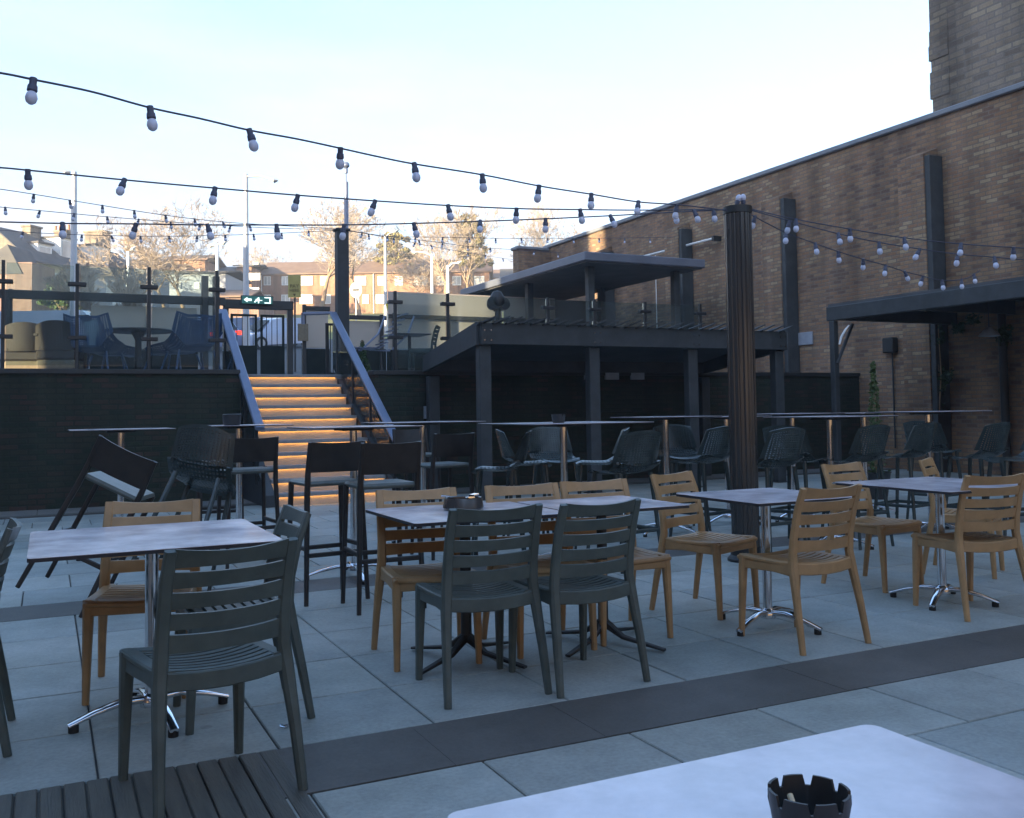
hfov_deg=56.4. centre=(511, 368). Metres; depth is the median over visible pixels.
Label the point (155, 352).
armchair
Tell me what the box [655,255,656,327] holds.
thin conduit
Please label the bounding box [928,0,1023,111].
stone building
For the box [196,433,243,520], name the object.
bar stool
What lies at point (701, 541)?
slatted chair
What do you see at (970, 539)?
slatted chair
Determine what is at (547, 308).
glass balustrade
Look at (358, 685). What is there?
paving
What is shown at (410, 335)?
terrace table
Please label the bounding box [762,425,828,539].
woven bar stool
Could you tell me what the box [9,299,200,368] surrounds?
windbreak screen
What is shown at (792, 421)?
bar table
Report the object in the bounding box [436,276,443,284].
window
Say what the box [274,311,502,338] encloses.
ground
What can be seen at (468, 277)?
bare tree
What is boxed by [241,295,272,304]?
exit sign
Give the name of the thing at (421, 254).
bare tree
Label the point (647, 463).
woven bar stool
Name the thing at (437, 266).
bare tree
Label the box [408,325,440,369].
slatted chair
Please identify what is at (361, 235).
string light
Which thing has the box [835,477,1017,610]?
dining table
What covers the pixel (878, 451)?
woven bar stool
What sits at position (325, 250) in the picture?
bare tree
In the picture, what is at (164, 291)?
distant house
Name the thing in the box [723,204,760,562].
patio column
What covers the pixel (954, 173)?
brick wall
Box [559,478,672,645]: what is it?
slatted chair
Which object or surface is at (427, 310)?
windbreak screen
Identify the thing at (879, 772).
dining table
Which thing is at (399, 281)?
window
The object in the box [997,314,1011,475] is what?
drainpipe
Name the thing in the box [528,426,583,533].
woven bar stool
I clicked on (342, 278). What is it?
terrace post
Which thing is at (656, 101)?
sky
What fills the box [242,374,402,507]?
staircase
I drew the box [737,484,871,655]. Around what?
slatted chair
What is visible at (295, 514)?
slatted chair
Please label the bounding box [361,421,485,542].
bar table
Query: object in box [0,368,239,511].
retaining wall
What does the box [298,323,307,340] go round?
gate notice
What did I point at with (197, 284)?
window
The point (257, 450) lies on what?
bar stool
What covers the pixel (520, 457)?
woven bar stool
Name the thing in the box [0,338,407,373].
road
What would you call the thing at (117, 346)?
armchair
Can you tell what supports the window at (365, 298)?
in the brick flats
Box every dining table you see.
[27,519,281,737]
[366,501,558,673]
[448,725,1023,817]
[517,495,689,656]
[676,488,851,636]
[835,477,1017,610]
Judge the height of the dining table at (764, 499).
0.745 m
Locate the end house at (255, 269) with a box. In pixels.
[233,262,267,292]
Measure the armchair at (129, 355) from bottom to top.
1.003 m
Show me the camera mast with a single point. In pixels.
(346, 209)
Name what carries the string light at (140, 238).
hanging from the terrace post at (342, 278)
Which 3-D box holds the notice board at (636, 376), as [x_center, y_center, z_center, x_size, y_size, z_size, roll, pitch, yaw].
[2.258,0.088,17.216,0.280,0.220,0.039,0,-3,-26]
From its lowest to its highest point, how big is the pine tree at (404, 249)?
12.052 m
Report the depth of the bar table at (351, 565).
7.28 m
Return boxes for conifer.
[356,340,370,371]
[867,361,891,499]
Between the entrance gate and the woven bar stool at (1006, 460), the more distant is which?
the entrance gate
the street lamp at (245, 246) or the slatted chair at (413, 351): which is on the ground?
the street lamp at (245, 246)
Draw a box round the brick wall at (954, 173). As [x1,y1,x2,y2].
[511,81,1023,474]
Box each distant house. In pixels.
[131,259,174,307]
[162,255,226,273]
[165,270,251,315]
[214,266,240,270]
[493,270,499,279]
[500,269,512,276]
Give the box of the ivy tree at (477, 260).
[451,213,493,286]
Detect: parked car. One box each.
[197,317,241,346]
[233,317,281,344]
[250,318,301,349]
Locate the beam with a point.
(204, 300)
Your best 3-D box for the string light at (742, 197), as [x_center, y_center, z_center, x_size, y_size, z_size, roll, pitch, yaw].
[1.881,-1.384,7.894,0.193,0.125,0.050,0,-3,-26]
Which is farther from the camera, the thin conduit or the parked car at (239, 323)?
the parked car at (239, 323)
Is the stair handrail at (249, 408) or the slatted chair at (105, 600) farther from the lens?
the stair handrail at (249, 408)
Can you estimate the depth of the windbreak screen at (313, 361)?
22.25 m
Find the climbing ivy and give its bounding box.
[926,313,1013,410]
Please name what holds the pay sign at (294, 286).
on the ground
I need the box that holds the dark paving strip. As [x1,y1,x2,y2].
[0,468,1023,798]
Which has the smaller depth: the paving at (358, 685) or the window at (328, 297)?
the paving at (358, 685)
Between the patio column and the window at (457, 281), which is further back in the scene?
the window at (457, 281)
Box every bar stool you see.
[15,434,157,617]
[131,424,235,590]
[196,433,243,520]
[217,436,280,568]
[287,440,369,606]
[341,441,426,615]
[392,428,442,528]
[410,432,477,559]
[471,430,531,554]
[495,429,553,535]
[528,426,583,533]
[574,427,629,548]
[586,430,661,573]
[653,424,711,530]
[669,426,730,536]
[757,427,806,551]
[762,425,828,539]
[820,424,894,549]
[874,422,936,519]
[903,421,961,518]
[943,422,1011,532]
[983,441,1023,535]
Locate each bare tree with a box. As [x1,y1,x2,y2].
[42,262,100,310]
[69,194,232,307]
[106,259,158,349]
[119,247,180,290]
[230,245,301,264]
[291,199,407,305]
[295,197,371,314]
[310,246,365,261]
[387,248,445,292]
[391,200,478,293]
[398,245,443,259]
[404,242,428,259]
[426,200,507,287]
[504,201,570,262]
[549,218,599,239]
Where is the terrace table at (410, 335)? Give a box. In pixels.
[383,333,431,369]
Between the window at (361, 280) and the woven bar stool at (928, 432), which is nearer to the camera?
the woven bar stool at (928, 432)
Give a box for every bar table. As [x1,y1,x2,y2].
[68,427,175,560]
[209,424,293,518]
[287,425,422,584]
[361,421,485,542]
[478,421,653,555]
[610,416,721,536]
[688,416,771,522]
[757,413,844,521]
[763,415,897,549]
[845,412,894,511]
[865,410,991,532]
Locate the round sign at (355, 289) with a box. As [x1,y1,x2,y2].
[350,282,361,320]
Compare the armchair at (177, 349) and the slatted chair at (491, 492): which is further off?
the armchair at (177, 349)
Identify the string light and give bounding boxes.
[0,72,727,219]
[0,167,726,223]
[0,189,334,231]
[0,210,720,239]
[1,207,334,232]
[1,230,334,242]
[350,231,513,261]
[352,231,661,243]
[360,232,560,257]
[735,194,745,203]
[752,209,1023,260]
[752,210,1023,268]
[752,215,979,289]
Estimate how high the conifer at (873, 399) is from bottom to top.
1.842 m
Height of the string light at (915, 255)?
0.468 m
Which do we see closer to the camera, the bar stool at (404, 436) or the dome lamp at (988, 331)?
the bar stool at (404, 436)
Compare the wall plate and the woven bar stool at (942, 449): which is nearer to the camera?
the woven bar stool at (942, 449)
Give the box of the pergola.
[421,315,793,499]
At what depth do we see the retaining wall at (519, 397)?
16.68 m
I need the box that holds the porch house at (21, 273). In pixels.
[0,244,54,310]
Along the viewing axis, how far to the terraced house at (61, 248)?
94.65 m
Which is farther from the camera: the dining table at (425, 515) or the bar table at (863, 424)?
the bar table at (863, 424)
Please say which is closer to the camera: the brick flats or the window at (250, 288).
the window at (250, 288)
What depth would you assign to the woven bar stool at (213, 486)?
6.74 m
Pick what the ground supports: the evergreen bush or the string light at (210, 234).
the evergreen bush
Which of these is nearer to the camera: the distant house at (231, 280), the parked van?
the parked van
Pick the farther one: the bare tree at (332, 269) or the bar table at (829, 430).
the bare tree at (332, 269)
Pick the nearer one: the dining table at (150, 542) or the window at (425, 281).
the dining table at (150, 542)
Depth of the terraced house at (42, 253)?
91.38 m
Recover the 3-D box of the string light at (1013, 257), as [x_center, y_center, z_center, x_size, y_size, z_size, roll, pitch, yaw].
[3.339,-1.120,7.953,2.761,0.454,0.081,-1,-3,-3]
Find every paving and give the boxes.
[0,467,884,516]
[0,469,1023,817]
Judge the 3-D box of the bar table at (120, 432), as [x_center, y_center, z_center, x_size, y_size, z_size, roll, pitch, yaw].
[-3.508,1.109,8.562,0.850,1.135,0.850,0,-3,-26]
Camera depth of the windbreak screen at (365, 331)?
22.83 m
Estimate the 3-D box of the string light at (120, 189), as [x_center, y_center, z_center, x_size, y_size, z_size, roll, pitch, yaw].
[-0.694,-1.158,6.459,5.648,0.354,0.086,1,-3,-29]
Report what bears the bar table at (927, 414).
on the paving at (358, 685)
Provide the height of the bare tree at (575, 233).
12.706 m
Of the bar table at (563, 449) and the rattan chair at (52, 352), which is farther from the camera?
the rattan chair at (52, 352)
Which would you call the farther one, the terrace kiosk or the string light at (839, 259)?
the terrace kiosk
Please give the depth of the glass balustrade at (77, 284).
13.38 m
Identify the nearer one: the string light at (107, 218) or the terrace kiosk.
the string light at (107, 218)
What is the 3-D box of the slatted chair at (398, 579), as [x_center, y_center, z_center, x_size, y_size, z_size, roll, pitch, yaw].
[-0.441,1.056,4.924,0.502,0.839,0.527,0,-3,-18]
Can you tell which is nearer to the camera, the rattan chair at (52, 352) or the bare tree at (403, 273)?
the rattan chair at (52, 352)
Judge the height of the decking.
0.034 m
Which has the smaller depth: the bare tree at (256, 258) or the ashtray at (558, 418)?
the ashtray at (558, 418)
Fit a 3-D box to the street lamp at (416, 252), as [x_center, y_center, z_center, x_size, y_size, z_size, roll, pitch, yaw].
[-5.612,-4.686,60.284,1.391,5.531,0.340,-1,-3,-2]
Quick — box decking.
[0,749,322,817]
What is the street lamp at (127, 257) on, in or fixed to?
on the ground
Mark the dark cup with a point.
(231, 419)
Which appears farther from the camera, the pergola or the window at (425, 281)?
the window at (425, 281)
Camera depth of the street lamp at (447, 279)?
60.23 m
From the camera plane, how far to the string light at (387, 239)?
20.23 m
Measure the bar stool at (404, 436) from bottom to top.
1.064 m
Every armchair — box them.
[63,312,127,368]
[85,320,134,368]
[144,316,205,368]
[161,310,222,368]
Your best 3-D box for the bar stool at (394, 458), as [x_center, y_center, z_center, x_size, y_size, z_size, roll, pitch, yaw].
[-0.841,1.002,6.183,0.456,1.064,0.471,0,-3,-26]
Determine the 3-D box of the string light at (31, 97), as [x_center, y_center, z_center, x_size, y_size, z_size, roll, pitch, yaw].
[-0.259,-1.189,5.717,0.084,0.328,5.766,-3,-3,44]
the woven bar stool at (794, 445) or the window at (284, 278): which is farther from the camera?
the window at (284, 278)
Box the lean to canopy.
[826,276,1023,473]
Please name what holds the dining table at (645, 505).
on the paving at (358, 685)
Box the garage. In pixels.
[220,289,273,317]
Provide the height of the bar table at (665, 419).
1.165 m
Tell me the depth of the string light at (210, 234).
6.78 m
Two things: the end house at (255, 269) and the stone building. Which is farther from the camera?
the end house at (255, 269)
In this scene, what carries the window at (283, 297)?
in the brick flats
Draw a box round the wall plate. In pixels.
[798,331,812,345]
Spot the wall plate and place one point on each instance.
(805, 338)
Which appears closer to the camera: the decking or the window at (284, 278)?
the decking
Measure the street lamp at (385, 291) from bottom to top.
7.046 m
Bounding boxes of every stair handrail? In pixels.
[219,309,264,484]
[301,311,394,475]
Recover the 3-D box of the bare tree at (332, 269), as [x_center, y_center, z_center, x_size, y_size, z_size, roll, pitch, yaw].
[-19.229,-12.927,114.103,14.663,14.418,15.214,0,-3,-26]
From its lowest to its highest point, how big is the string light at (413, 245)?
2.720 m
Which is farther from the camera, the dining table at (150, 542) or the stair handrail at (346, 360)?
the stair handrail at (346, 360)
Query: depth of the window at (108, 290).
98.64 m
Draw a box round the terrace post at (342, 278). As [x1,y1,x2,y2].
[333,228,349,337]
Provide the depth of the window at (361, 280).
128.56 m
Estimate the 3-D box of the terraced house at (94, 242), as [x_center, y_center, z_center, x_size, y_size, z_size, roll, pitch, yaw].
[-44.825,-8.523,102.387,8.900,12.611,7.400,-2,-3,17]
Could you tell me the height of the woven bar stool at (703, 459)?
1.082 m
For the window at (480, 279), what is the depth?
128.56 m
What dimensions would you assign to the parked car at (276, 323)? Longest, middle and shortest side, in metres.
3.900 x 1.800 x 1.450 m
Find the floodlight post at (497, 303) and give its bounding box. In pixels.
[487,291,509,322]
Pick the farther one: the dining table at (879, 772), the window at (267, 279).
the window at (267, 279)
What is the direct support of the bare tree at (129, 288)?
on the ground
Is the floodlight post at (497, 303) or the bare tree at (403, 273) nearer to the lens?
the floodlight post at (497, 303)
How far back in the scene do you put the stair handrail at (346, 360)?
15.41 m
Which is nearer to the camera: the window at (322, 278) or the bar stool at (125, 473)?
the bar stool at (125, 473)
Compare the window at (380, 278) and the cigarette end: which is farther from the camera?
the window at (380, 278)
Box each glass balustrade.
[0,260,225,368]
[387,291,706,369]
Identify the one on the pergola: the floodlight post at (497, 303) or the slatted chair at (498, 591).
the floodlight post at (497, 303)
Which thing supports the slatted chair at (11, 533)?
on the paving at (358, 685)
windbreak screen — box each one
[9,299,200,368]
[302,304,329,373]
[349,315,386,371]
[387,291,557,370]
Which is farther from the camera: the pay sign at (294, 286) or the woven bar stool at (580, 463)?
the pay sign at (294, 286)
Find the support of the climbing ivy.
attached to the brick wall at (954, 173)
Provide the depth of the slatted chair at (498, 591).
4.18 m
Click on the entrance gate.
(272, 359)
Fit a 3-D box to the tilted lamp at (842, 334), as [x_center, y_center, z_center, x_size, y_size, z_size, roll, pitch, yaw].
[6.373,-0.650,18.331,0.276,0.381,0.050,0,-3,-26]
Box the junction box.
[882,337,897,447]
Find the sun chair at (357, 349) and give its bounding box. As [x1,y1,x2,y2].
[354,313,414,369]
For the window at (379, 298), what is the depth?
128.47 m
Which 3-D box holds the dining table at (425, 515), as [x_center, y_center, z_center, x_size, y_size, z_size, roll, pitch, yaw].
[-0.233,1.088,4.820,0.815,0.737,0.760,0,-3,-26]
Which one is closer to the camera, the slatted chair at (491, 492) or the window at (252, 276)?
the slatted chair at (491, 492)
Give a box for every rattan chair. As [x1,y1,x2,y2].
[4,322,37,367]
[33,320,86,368]
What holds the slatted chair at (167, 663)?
on the decking
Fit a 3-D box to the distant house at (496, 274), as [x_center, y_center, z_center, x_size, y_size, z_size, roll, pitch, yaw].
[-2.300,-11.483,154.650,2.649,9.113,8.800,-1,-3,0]
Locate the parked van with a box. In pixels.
[0,310,90,357]
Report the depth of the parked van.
39.01 m
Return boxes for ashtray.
[441,493,483,510]
[551,414,565,422]
[768,774,851,817]
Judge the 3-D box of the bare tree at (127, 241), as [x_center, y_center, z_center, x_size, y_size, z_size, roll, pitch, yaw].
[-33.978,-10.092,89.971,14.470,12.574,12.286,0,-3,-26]
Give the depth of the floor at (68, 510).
13.19 m
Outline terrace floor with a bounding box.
[282,372,367,491]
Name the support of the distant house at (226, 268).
on the ground
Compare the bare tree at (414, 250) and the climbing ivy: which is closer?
the climbing ivy
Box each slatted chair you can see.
[0,517,21,757]
[82,499,201,705]
[118,537,307,817]
[173,505,314,734]
[371,487,481,671]
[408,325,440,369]
[415,503,551,709]
[482,482,596,658]
[508,498,650,698]
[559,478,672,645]
[649,471,759,619]
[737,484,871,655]
[821,462,923,592]
[911,473,1023,621]
[918,457,1004,578]
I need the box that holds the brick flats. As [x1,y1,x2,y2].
[261,259,492,314]
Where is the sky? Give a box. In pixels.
[0,0,932,269]
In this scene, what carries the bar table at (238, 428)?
on the paving at (358, 685)
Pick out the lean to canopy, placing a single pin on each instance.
(1001, 296)
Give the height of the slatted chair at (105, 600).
0.839 m
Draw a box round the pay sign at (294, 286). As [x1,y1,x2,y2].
[288,275,300,371]
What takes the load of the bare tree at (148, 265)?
on the ground
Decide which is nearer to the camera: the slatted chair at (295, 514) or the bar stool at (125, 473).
the slatted chair at (295, 514)
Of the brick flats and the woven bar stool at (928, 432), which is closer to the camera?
the woven bar stool at (928, 432)
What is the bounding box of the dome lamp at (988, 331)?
[978,302,1000,336]
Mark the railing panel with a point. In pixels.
(327, 325)
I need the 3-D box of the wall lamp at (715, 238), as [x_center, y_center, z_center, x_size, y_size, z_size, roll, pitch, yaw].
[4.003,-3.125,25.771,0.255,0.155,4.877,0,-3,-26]
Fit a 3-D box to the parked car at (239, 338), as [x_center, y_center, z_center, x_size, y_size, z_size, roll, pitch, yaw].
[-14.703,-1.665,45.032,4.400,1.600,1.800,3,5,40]
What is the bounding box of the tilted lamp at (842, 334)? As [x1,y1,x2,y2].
[839,325,849,343]
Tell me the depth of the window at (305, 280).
128.59 m
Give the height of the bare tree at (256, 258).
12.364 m
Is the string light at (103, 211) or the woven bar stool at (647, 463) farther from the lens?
the string light at (103, 211)
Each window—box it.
[106,283,114,292]
[195,282,199,288]
[249,273,259,279]
[249,287,258,289]
[264,276,270,284]
[281,295,289,300]
[282,276,287,284]
[300,294,312,303]
[301,276,312,284]
[320,276,326,284]
[325,295,330,303]
[355,276,365,284]
[362,295,368,303]
[376,295,383,303]
[378,276,383,284]
[395,276,402,284]
[414,276,426,284]
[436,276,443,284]
[452,276,460,284]
[474,276,483,284]
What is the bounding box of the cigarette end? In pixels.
[787,793,794,801]
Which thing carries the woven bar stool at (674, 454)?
on the paving at (358, 685)
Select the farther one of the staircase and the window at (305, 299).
the window at (305, 299)
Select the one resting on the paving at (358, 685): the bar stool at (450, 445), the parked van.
the bar stool at (450, 445)
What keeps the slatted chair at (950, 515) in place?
on the paving at (358, 685)
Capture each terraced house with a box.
[0,224,67,309]
[37,225,104,310]
[77,229,146,306]
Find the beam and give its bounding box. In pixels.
[0,276,224,368]
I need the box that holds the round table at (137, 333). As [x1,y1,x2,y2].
[103,327,171,368]
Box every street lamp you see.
[63,170,76,322]
[126,246,135,286]
[207,241,226,270]
[243,174,277,345]
[384,229,398,333]
[412,251,432,292]
[446,261,461,293]
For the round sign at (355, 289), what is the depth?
60.28 m
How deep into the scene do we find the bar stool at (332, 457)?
6.33 m
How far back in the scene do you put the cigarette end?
1.14 m
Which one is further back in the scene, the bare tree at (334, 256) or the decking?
the bare tree at (334, 256)
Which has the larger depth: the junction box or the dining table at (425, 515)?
the junction box
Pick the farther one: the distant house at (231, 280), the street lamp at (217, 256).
the distant house at (231, 280)
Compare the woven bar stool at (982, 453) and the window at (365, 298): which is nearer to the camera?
the woven bar stool at (982, 453)
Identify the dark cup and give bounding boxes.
[222,414,240,424]
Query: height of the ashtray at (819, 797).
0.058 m
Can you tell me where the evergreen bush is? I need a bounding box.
[36,276,81,309]
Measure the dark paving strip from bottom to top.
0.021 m
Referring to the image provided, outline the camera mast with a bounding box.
[344,162,348,227]
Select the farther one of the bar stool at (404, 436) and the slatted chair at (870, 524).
the bar stool at (404, 436)
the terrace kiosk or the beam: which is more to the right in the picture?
the terrace kiosk
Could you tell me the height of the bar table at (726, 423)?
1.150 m
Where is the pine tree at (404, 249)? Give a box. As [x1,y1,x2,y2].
[372,231,413,264]
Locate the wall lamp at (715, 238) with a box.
[644,236,720,255]
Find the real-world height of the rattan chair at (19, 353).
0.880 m
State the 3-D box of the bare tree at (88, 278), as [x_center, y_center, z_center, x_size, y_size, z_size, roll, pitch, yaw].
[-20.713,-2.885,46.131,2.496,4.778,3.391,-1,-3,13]
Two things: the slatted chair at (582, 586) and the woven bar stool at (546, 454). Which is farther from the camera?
the woven bar stool at (546, 454)
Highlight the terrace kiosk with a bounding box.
[460,251,704,328]
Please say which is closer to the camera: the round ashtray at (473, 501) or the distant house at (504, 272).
the round ashtray at (473, 501)
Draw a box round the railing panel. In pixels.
[325,323,335,373]
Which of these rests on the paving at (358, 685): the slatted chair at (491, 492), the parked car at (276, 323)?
the slatted chair at (491, 492)
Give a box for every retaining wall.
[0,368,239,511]
[368,370,860,490]
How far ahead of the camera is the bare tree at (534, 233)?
125.47 m
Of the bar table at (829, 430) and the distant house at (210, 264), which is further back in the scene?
the distant house at (210, 264)
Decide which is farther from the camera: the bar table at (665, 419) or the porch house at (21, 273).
the porch house at (21, 273)
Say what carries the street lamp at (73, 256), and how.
on the ground
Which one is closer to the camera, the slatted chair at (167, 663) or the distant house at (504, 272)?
the slatted chair at (167, 663)
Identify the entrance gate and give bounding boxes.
[222,299,293,373]
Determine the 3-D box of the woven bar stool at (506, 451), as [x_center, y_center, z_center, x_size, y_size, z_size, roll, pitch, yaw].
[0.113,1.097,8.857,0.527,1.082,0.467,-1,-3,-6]

